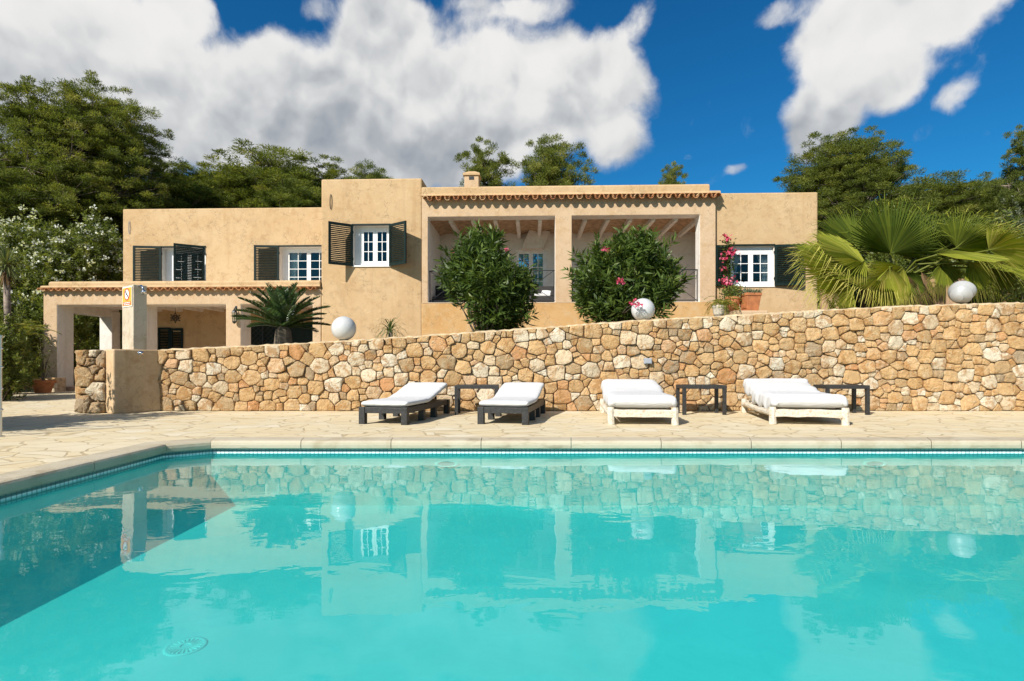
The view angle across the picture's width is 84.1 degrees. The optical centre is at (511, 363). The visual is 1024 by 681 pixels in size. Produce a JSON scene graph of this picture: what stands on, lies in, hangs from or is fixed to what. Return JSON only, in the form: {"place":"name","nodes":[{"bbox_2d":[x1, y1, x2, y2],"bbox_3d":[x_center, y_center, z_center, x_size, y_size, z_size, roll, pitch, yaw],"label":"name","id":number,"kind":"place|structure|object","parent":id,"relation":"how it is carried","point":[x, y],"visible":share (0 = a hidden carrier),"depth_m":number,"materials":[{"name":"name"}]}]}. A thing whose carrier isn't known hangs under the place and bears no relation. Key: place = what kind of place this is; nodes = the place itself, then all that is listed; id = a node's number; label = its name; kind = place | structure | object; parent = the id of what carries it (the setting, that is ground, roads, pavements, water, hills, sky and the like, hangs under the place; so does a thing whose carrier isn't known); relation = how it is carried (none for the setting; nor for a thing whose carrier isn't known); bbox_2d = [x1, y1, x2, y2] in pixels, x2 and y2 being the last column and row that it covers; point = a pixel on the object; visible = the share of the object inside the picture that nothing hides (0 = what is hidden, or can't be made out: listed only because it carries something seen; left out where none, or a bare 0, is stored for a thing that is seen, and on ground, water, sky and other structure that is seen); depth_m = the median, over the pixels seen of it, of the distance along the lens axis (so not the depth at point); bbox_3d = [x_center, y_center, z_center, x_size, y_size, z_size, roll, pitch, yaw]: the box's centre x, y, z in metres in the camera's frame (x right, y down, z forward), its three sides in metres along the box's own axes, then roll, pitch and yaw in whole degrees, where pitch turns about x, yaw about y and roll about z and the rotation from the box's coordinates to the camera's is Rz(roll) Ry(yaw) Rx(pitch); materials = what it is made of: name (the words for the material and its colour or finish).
{"place":"outdoors","nodes":[
{"label":"outdoors","id":0,"kind":"place"},
{"bbox_2d":[432,286,455,302],"bbox_3d":[-2.195,-2.430,20.788,1.600,0.900,0.820,0,0,2],"label":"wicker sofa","id":1,"kind":"object","parent":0,"point":[438,291],"visible":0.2,"depth_m":20.43,"materials":[{"name":"black wicker"}]},
{"bbox_2d":[0,449,1023,680],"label":"pool basin","id":2,"kind":"object","parent":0,"point":[543,565],"visible":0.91,"depth_m":4.82,"materials":[{"name":"paint"}]},
{"bbox_2d":[162,637,207,656],"bbox_3d":[-2.017,1.746,3.509,0.244,0.006,0.244,0,0,0],"label":"floor drain","id":3,"kind":"object","parent":2,"relation":"on","point":[185,646],"visible":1,"depth_m":3.50,"materials":[{"name":"paint"}]},
{"bbox_2d":[435,460,458,466],"bbox_3d":[-0.800,1.235,6.972,0.300,0.084,0.016,0,0,0],"label":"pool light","id":4,"kind":"object","parent":2,"relation":"attached to","point":[446,463],"visible":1,"depth_m":6.97,"materials":[{"name":"white paint"}]},
{"bbox_2d":[0,437,1023,495],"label":"pool coping","id":5,"kind":"object","parent":2,"relation":"on","point":[22,479],"visible":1,"depth_m":6.92,"materials":[{"name":"stone"}]},
{"bbox_2d":[863,460,886,466],"bbox_3d":[4.458,1.235,6.972,0.300,0.084,0.016,0,0,0],"label":"pool inlet","id":6,"kind":"object","parent":2,"relation":"attached to","point":[874,463],"visible":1,"depth_m":6.97,"materials":[{"name":"white paint"}]},
{"bbox_2d":[0,391,1023,473],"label":"pool deck","id":7,"kind":"structure","parent":0,"point":[38,429],"depth_m":8.53,"materials":[{"name":"beige stone"}]},
{"bbox_2d":[0,335,4,436],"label":"steel handrail","id":8,"kind":"object","parent":7,"relation":"on","point":[1,367],"visible":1,"depth_m":7.34,"materials":[{"name":"grey metal"}]},
{"bbox_2d":[20,378,65,391],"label":"rubble wall","id":9,"kind":"structure","parent":7,"relation":"on","point":[59,385],"depth_m":18.99,"materials":[{"name":"stone"}]},
{"bbox_2d":[32,330,56,392],"bbox_3d":[-15.093,-0.101,18.314,0.722,2.102,0.717,0,0,-36],"label":"flower pot","id":10,"kind":"object","parent":7,"relation":"on","point":[43,385],"visible":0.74,"depth_m":18.25,"materials":[{"name":"ceramic"}]},
{"bbox_2d":[74,350,105,412],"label":"stone pier","id":11,"kind":"structure","parent":7,"relation":"on","point":[90,379],"depth_m":10.79,"materials":[{"name":"beige stone"}]},
{"bbox_2d":[105,284,161,413],"bbox_3d":[-7.353,-0.285,11.082,0.788,2.470,0.860,0,0,36],"label":"outdoor shower","id":12,"kind":"object","parent":7,"relation":"on","point":[133,367],"visible":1,"depth_m":10.99,"materials":[{"name":"paint"}]},
{"bbox_2d":[359,382,449,424],"bbox_3d":[-1.785,0.654,9.818,0.800,0.592,2.120,0,0,12],"label":"sun lounger","id":13,"kind":"object","parent":7,"relation":"on","point":[407,399],"visible":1,"depth_m":9.47,"materials":[{"name":"white fabric"}]},
{"bbox_2d":[455,384,498,414],"bbox_3d":[-0.651,0.677,10.650,0.800,0.545,0.460,0,0,1],"label":"side table","id":14,"kind":"object","parent":7,"relation":"on","point":[458,387],"visible":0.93,"depth_m":10.43,"materials":[{"name":"grey wood"}]},
{"bbox_2d":[477,382,544,424],"bbox_3d":[0.049,0.655,9.822,0.800,0.591,2.120,0,0,11],"label":"sun lounger","id":15,"kind":"object","parent":7,"relation":"on","point":[518,398],"visible":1,"depth_m":9.43,"materials":[{"name":"white fabric"}]},
{"bbox_2d":[157,302,1023,410],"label":"stone wall","id":16,"kind":"structure","parent":7,"relation":"on","point":[955,357],"depth_m":11.27,"materials":[{"name":"beige stone"}]},
{"bbox_2d":[331,316,355,340],"bbox_3d":[-3.404,-0.690,11.500,0.490,0.520,0.490,0,0,0],"label":"globe lamp","id":17,"kind":"object","parent":16,"relation":"on","point":[343,327],"visible":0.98,"depth_m":11.33,"materials":[{"name":"white plastic"}]},
{"bbox_2d":[631,298,654,319],"bbox_3d":[2.664,-1.071,11.550,0.470,0.500,0.470,0,0,0],"label":"globe lamp","id":18,"kind":"object","parent":16,"relation":"on","point":[646,311],"visible":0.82,"depth_m":11.38,"materials":[{"name":"white plastic"}]},
{"bbox_2d":[643,358,651,363],"bbox_3d":[2.683,-0.045,11.236,0.150,0.110,0.108,0,0,0],"label":"junction box","id":19,"kind":"object","parent":16,"relation":"attached to","point":[647,360],"visible":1,"depth_m":11.19,"materials":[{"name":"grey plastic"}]},
{"bbox_2d":[704,296,743,315],"bbox_3d":[4.508,-1.189,12.132,0.889,0.493,0.799,0,0,0],"label":"flower pot","id":20,"kind":"object","parent":16,"relation":"on","point":[719,306],"visible":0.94,"depth_m":12.02,"materials":[{"name":"ceramic"}]},
{"bbox_2d":[947,281,976,303],"bbox_3d":[9.149,-1.447,11.553,0.526,0.473,0.500,0,0,0],"label":"globe lamp","id":21,"kind":"object","parent":16,"relation":"on","point":[960,292],"visible":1,"depth_m":11.40,"materials":[{"name":"white plastic"}]},
{"bbox_2d":[600,379,678,424],"bbox_3d":[2.124,0.625,9.814,1.089,0.655,2.215,0,0,6],"label":"sun lounger","id":22,"kind":"object","parent":7,"relation":"on","point":[642,398],"visible":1,"depth_m":8.79,"materials":[{"name":"white fabric"}]},
{"bbox_2d":[676,384,726,414],"bbox_3d":[3.537,0.677,10.650,0.800,0.545,0.460,0,0,0],"label":"side table","id":23,"kind":"object","parent":7,"relation":"on","point":[684,387],"visible":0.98,"depth_m":10.42,"materials":[{"name":"grey wood"}]},
{"bbox_2d":[741,378,849,425],"bbox_3d":[4.780,0.619,9.799,1.164,0.669,2.215,0,0,11],"label":"sun lounger","id":24,"kind":"object","parent":7,"relation":"on","point":[773,398],"visible":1,"depth_m":8.86,"materials":[{"name":"white fabric"}]},
{"bbox_2d":[813,384,869,414],"bbox_3d":[6.156,0.677,10.630,0.800,0.545,0.460,0,0,-1],"label":"side table","id":25,"kind":"object","parent":7,"relation":"on","point":[828,387],"visible":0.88,"depth_m":10.41,"materials":[{"name":"grey wood"}]},
{"bbox_2d":[0,0,1023,268],"label":"sky","id":26,"kind":"structure","parent":0,"point":[725,91],"materials":[{"name":"blue"}]},
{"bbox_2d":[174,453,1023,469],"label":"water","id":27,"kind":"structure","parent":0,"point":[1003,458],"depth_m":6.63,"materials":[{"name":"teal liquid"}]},
{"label":"terrace ground","id":28,"kind":"structure","parent":0,"visible":0},
{"bbox_2d":[232,281,330,343],"bbox_3d":[-5.002,-0.887,12.261,2.063,1.756,2.122,0,0,0],"label":"sago palm","id":29,"kind":"object","parent":28,"relation":"on","point":[280,308],"visible":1,"depth_m":12.09,"materials":[{"name":"green plant"}]},
{"bbox_2d":[374,316,408,337],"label":"ponytail plant","id":30,"kind":"object","parent":28,"relation":"on","point":[389,332],"visible":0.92,"depth_m":11.95,"materials":[{"name":"green plant"}]},
{"bbox_2d":[431,220,542,331],"bbox_3d":[-0.626,-2.087,14.028,2.861,3.166,2.195,0,0,0],"label":"oleander bush","id":31,"kind":"object","parent":28,"relation":"on","point":[485,285],"visible":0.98,"depth_m":13.78,"materials":[{"name":"green plant"}]},
{"bbox_2d":[559,223,696,322],"bbox_3d":[2.463,-2.069,13.585,2.979,2.826,4.151,0,0,35],"label":"oleander bush","id":32,"kind":"object","parent":28,"relation":"on","point":[618,276],"visible":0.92,"depth_m":13.74,"materials":[{"name":"green plant"}]},
{"bbox_2d":[715,233,740,311],"bbox_3d":[7.089,-2.524,18.497,0.881,3.553,0.458,0,0,2],"label":"bougainvillea","id":33,"kind":"object","parent":28,"relation":"on","point":[725,278],"visible":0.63,"depth_m":18.54,"materials":[{"name":"pink plant"}]},
{"bbox_2d":[723,311,767,315],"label":"plinth","id":34,"kind":"structure","parent":28,"relation":"on","point":[743,312],"depth_m":12.00,"materials":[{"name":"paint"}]},
{"bbox_2d":[719,284,745,311],"bbox_3d":[4.836,-1.419,12.411,0.564,0.603,0.594,0,0,-17],"label":"flower pot","id":35,"kind":"object","parent":34,"relation":"on","point":[734,290],"visible":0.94,"depth_m":12.31,"materials":[{"name":"ceramic"}]},
{"bbox_2d":[738,288,762,310],"bbox_3d":[5.147,-1.371,12.298,0.478,0.507,0.446,0,0,-9],"label":"flower pot","id":36,"kind":"object","parent":34,"relation":"on","point":[750,299],"visible":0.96,"depth_m":12.16,"materials":[{"name":"ceramic"}]},
{"bbox_2d":[826,282,869,309],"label":"garden shrub","id":37,"kind":"object","parent":28,"relation":"on","point":[850,306],"visible":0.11,"depth_m":14.70,"materials":[{"name":"green plant"}]},
{"bbox_2d":[851,288,862,305],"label":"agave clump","id":38,"kind":"object","parent":28,"relation":"on","point":[857,300],"visible":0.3,"depth_m":14.09,"materials":[{"name":"green plant"}]},
{"bbox_2d":[786,188,1023,309],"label":"fan palm","id":39,"kind":"object","parent":28,"relation":"on","point":[833,259],"visible":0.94,"depth_m":12.59,"materials":[{"name":"green plant"}]},
{"bbox_2d":[820,279,1008,309],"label":"garden wall","id":40,"kind":"structure","parent":28,"relation":"on","point":[947,302],"depth_m":17.14,"materials":[{"name":"paint"}]},
{"bbox_2d":[924,277,945,304],"bbox_3d":[9.598,-1.576,12.900,0.420,0.800,0.420,0,0,0],"label":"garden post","id":41,"kind":"object","parent":28,"relation":"on","point":[943,295],"visible":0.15,"depth_m":12.75,"materials":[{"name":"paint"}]},
{"bbox_2d":[952,278,1000,303],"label":"garden shrub","id":42,"kind":"object","parent":28,"relation":"on","point":[978,296],"visible":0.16,"depth_m":14.38,"materials":[{"name":"green plant"}]},
{"bbox_2d":[978,282,1022,302],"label":"agave clump","id":43,"kind":"object","parent":28,"relation":"on","point":[1000,297],"visible":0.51,"depth_m":13.10,"materials":[{"name":"green plant"}]},
{"bbox_2d":[1003,275,1023,302],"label":"garden shrub","id":44,"kind":"object","parent":28,"relation":"on","point":[1017,294],"visible":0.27,"depth_m":13.87,"materials":[{"name":"green plant"}]},
{"bbox_3d":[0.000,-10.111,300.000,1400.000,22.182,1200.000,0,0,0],"label":"ground","id":45,"kind":"structure","parent":0,"visible":0},
{"bbox_2d":[0,322,34,400],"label":"garden shrub","id":46,"kind":"object","parent":45,"relation":"on","point":[13,346],"visible":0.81,"depth_m":14.36,"materials":[{"name":"green plant"}]},
{"bbox_2d":[0,243,35,396],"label":"yucca","id":47,"kind":"object","parent":45,"relation":"on","point":[7,271],"visible":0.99,"depth_m":14.94,"materials":[{"name":"green plant"}]},
{"bbox_2d":[0,308,35,353],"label":"garden shrub","id":48,"kind":"object","parent":45,"relation":"on","point":[30,340],"visible":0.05,"depth_m":19.37,"materials":[{"name":"green plant"}]},
{"bbox_2d":[0,305,40,393],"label":"garden shrub","id":49,"kind":"object","parent":45,"relation":"on","point":[13,323],"visible":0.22,"depth_m":15.31,"materials":[{"name":"green plant"}]},
{"bbox_2d":[0,283,43,348],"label":"flowering shrub","id":50,"kind":"object","parent":45,"relation":"on","point":[13,300],"visible":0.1,"depth_m":22.00,"materials":[{"name":"white plant"}]},
{"bbox_2d":[1,312,43,376],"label":"garden shrub","id":51,"kind":"object","parent":45,"relation":"on","point":[38,339],"visible":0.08,"depth_m":20.78,"materials":[{"name":"green plant"}]},
{"bbox_2d":[17,330,45,390],"bbox_3d":[-15.499,0.051,17.253,2.140,2.221,1.671,0,0,-21],"label":"garden shrub","id":52,"kind":"object","parent":45,"relation":"on","point":[32,367],"visible":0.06,"depth_m":17.54,"materials":[{"name":"green plant"}]},
{"bbox_2d":[16,320,61,370],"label":"feather palm","id":53,"kind":"object","parent":45,"relation":"on","point":[27,327],"visible":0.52,"depth_m":17.75,"materials":[{"name":"green plant"}]},
{"bbox_2d":[0,160,87,248],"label":"pine tree","id":54,"kind":"object","parent":45,"relation":"on","point":[7,178],"visible":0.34,"depth_m":26.57,"materials":[{"name":"green plant"}]},
{"bbox_2d":[0,74,96,234],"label":"pine tree","id":55,"kind":"object","parent":45,"relation":"on","point":[12,115],"visible":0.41,"depth_m":28.14,"materials":[{"name":"green plant"}]},
{"bbox_2d":[0,205,101,304],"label":"flowering shrub","id":56,"kind":"object","parent":45,"relation":"on","point":[43,265],"visible":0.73,"depth_m":24.04,"materials":[{"name":"green plant"}]},
{"bbox_2d":[11,290,99,377],"bbox_3d":[-18.455,-0.833,22.381,3.822,3.966,2.983,0,0,-29],"label":"garden shrub","id":57,"kind":"object","parent":45,"relation":"on","point":[36,313],"visible":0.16,"depth_m":22.12,"materials":[{"name":"green plant"}]},
{"bbox_2d":[14,204,122,316],"bbox_3d":[-19.635,-4.321,26.243,5.487,5.719,4.256,0,0,-18],"label":"flowering shrub","id":58,"kind":"object","parent":45,"relation":"on","point":[109,248],"visible":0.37,"depth_m":25.56,"materials":[{"name":"white plant"}]},
{"bbox_2d":[0,69,188,244],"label":"pine tree","id":59,"kind":"object","parent":45,"relation":"on","point":[104,139],"visible":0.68,"depth_m":29.17,"materials":[{"name":"green plant"}]},
{"bbox_2d":[76,316,121,349],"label":"garden shrub","id":60,"kind":"object","parent":45,"relation":"on","point":[95,330],"visible":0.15,"depth_m":25.13,"materials":[{"name":"green plant"}]},
{"bbox_2d":[86,310,121,347],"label":"garden shrub","id":61,"kind":"object","parent":45,"relation":"on","point":[120,326],"visible":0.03,"depth_m":26.34,"materials":[{"name":"green plant"}]},
{"bbox_2d":[37,166,188,234],"bbox_3d":[-22.267,-8.095,33.073,11.424,5.689,10.534,0,0,-6],"label":"pine tree","id":62,"kind":"object","parent":45,"relation":"on","point":[112,212],"visible":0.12,"depth_m":30.21,"materials":[{"name":"green plant"}]},
{"bbox_2d":[134,160,218,200],"bbox_3d":[-22.601,-10.387,37.972,7.014,6.247,8.214,0,0,-25],"label":"pine tree","id":63,"kind":"object","parent":45,"relation":"on","point":[188,167],"visible":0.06,"depth_m":37.38,"materials":[{"name":"green plant"}]},
{"bbox_2d":[159,184,234,208],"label":"pine tree","id":64,"kind":"object","parent":45,"relation":"on","point":[200,197],"visible":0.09,"depth_m":33.24,"materials":[{"name":"green plant"}]},
{"bbox_2d":[171,166,269,207],"bbox_3d":[-20.628,-10.127,39.807,13.402,6.879,11.377,0,0,-40],"label":"pine tree","id":65,"kind":"object","parent":45,"relation":"on","point":[215,180],"visible":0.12,"depth_m":37.59,"materials":[{"name":"green plant"}]},
{"bbox_2d":[192,138,322,207],"bbox_3d":[-17.885,-10.472,41.226,13.088,10.642,14.194,0,0,-25],"label":"pine tree","id":66,"kind":"object","parent":45,"relation":"on","point":[266,165],"visible":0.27,"depth_m":38.44,"materials":[{"name":"green plant"}]},
{"bbox_2d":[253,176,321,207],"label":"pine tree","id":67,"kind":"object","parent":45,"relation":"on","point":[294,198],"visible":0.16,"depth_m":36.24,"materials":[{"name":"green plant"}]},
{"bbox_2d":[284,154,362,203],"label":"pine tree","id":68,"kind":"object","parent":45,"relation":"on","point":[334,172],"visible":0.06,"depth_m":42.41,"materials":[{"name":"green plant"}]},
{"bbox_2d":[341,159,394,178],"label":"pine tree","id":69,"kind":"object","parent":45,"relation":"on","point":[375,174],"visible":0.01,"depth_m":45.32,"materials":[{"name":"green plant"}]},
{"bbox_2d":[37,171,816,390],"bbox_3d":[-2.881,-3.438,23.343,26.374,8.816,9.599,0,0,2],"label":"villa","id":70,"kind":"object","parent":45,"relation":"on","point":[362,254],"visible":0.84,"depth_m":19.22,"materials":[{"name":"paint"}]},
{"bbox_2d":[170,308,180,322],"bbox_3d":[-12.407,-1.806,20.934,0.335,0.668,0.335,0,0,-36],"label":"star lantern","id":71,"kind":"object","parent":70,"relation":"hanging from","point":[176,318],"visible":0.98,"depth_m":20.90,"materials":[{"name":"black metal"}]},
{"bbox_2d":[162,246,205,280],"bbox_3d":[-12.976,-3.790,22.593,1.803,1.679,0.345,0,0,2],"label":"window","id":72,"kind":"structure","parent":70,"relation":"in","point":[169,252],"depth_m":22.73,"materials":[{"name":"white paint"}]},
{"bbox_2d":[232,306,236,323],"bbox_3d":[-9.393,-1.641,19.215,0.173,0.610,0.217,0,0,-28],"label":"wall lantern","id":73,"kind":"object","parent":70,"relation":"attached to","point":[234,311],"depth_m":19.18,"materials":[{"name":"black metal"}]},
{"bbox_2d":[251,325,312,344],"bbox_3d":[-9.019,-0.364,22.299,2.476,2.368,0.025,0,0,2],"label":"door","id":74,"kind":"structure","parent":70,"relation":"in","point":[299,335],"depth_m":22.30,"materials":[{"name":"green paint"}]},
{"bbox_2d":[279,245,321,279],"bbox_3d":[-8.104,-3.790,22.478,2.108,1.679,0.457,0,0,2],"label":"window","id":75,"kind":"structure","parent":70,"relation":"in","point":[290,256],"depth_m":22.56,"materials":[{"name":"white paint"}]},
{"bbox_2d":[352,223,390,266],"bbox_3d":[-4.738,-3.974,19.281,1.324,1.454,0.310,0,0,2],"label":"window","id":76,"kind":"structure","parent":70,"relation":"in","point":[359,231],"depth_m":19.37,"materials":[{"name":"white paint"}]},
{"bbox_2d":[515,250,546,298],"bbox_3d":[0.742,-3.213,22.291,1.241,2.445,0.070,0,0,2],"label":"glazed door","id":77,"kind":"structure","parent":70,"relation":"in","point":[530,252],"depth_m":22.26,"materials":[{"name":"white paint"}]},
{"bbox_2d":[531,286,553,301],"bbox_3d":[1.097,-2.405,20.573,0.840,0.850,0.820,0,0,2],"label":"armchair","id":78,"kind":"object","parent":70,"relation":"on","point":[548,291],"visible":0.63,"depth_m":20.18,"materials":[{"name":"fabric"}]},
{"bbox_2d":[731,244,774,286],"bbox_3d":[7.963,-3.234,18.966,1.509,1.422,0.317,0,0,2],"label":"window","id":79,"kind":"structure","parent":70,"relation":"in","point":[764,252],"depth_m":18.95,"materials":[{"name":"white paint"}]},
{"bbox_2d":[76,256,847,349],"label":"scrub","id":80,"kind":"object","parent":45,"relation":"on","point":[818,303],"depth_m":26.11,"materials":[{"name":"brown plant"}]},
{"bbox_2d":[454,136,519,186],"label":"pine tree","id":81,"kind":"object","parent":45,"relation":"on","point":[483,168],"visible":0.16,"depth_m":35.16,"materials":[{"name":"green plant"}]},
{"bbox_2d":[519,132,600,285],"bbox_3d":[2.530,-8.359,34.914,7.780,11.916,7.174,0,0,-21],"label":"pine tree","id":82,"kind":"object","parent":45,"relation":"on","point":[546,171],"visible":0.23,"depth_m":33.97,"materials":[{"name":"green plant"}]},
{"bbox_2d":[657,160,688,184],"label":"pine tree","id":83,"kind":"object","parent":45,"relation":"on","point":[672,175],"visible":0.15,"depth_m":43.75,"materials":[{"name":"green plant"}]},
{"bbox_2d":[772,125,942,260],"bbox_3d":[18.178,-7.870,30.177,9.012,9.326,9.518,0,0,-32],"label":"pine tree","id":84,"kind":"object","parent":45,"relation":"on","point":[836,175],"visible":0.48,"depth_m":28.35,"materials":[{"name":"green plant"}]},
{"bbox_2d":[846,200,912,280],"bbox_3d":[17.201,-5.022,26.791,3.818,5.076,4.892,0,0,-25],"label":"garden shrub","id":85,"kind":"object","parent":45,"relation":"on","point":[865,257],"visible":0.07,"depth_m":26.18,"materials":[{"name":"green plant"}]},
{"bbox_2d":[905,201,935,220],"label":"pine tree","id":86,"kind":"object","parent":45,"relation":"on","point":[924,211],"depth_m":31.78,"materials":[{"name":"green plant"}]},
{"bbox_2d":[867,210,975,277],"bbox_3d":[17.337,-4.001,23.964,4.587,4.759,3.580,0,0,-1],"label":"garden shrub","id":87,"kind":"object","parent":45,"relation":"on","point":[904,262],"visible":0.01,"depth_m":23.59,"materials":[{"name":"green plant"}]},
{"bbox_2d":[883,168,1016,227],"bbox_3d":[28.977,-9.112,37.902,10.207,6.950,12.024,0,0,-19],"label":"pine tree","id":88,"kind":"object","parent":45,"relation":"on","point":[958,197],"visible":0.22,"depth_m":35.91,"materials":[{"name":"green plant"}]},
{"bbox_2d":[951,206,1022,278],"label":"garden shrub","id":89,"kind":"object","parent":45,"relation":"on","point":[1002,220],"visible":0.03,"depth_m":22.04,"materials":[{"name":"green plant"}]},
{"bbox_2d":[966,195,1023,265],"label":"olive tree","id":90,"kind":"object","parent":45,"relation":"on","point":[1018,221],"visible":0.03,"depth_m":22.11,"materials":[{"name":"green plant"}]},
{"bbox_2d":[970,177,1022,212],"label":"pine tree","id":91,"kind":"object","parent":45,"relation":"on","point":[1001,180],"depth_m":42.37,"materials":[{"name":"green plant"}]},
{"bbox_2d":[983,123,1023,224],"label":"pine tree","id":92,"kind":"object","parent":45,"relation":"on","point":[1014,174],"visible":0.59,"depth_m":31.11,"materials":[{"name":"green plant"}]},
{"bbox_2d":[1011,228,1023,244],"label":"garden shrub","id":93,"kind":"object","parent":45,"relation":"on","point":[1019,233],"visible":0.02,"depth_m":17.85,"materials":[{"name":"green plant"}]}
]}

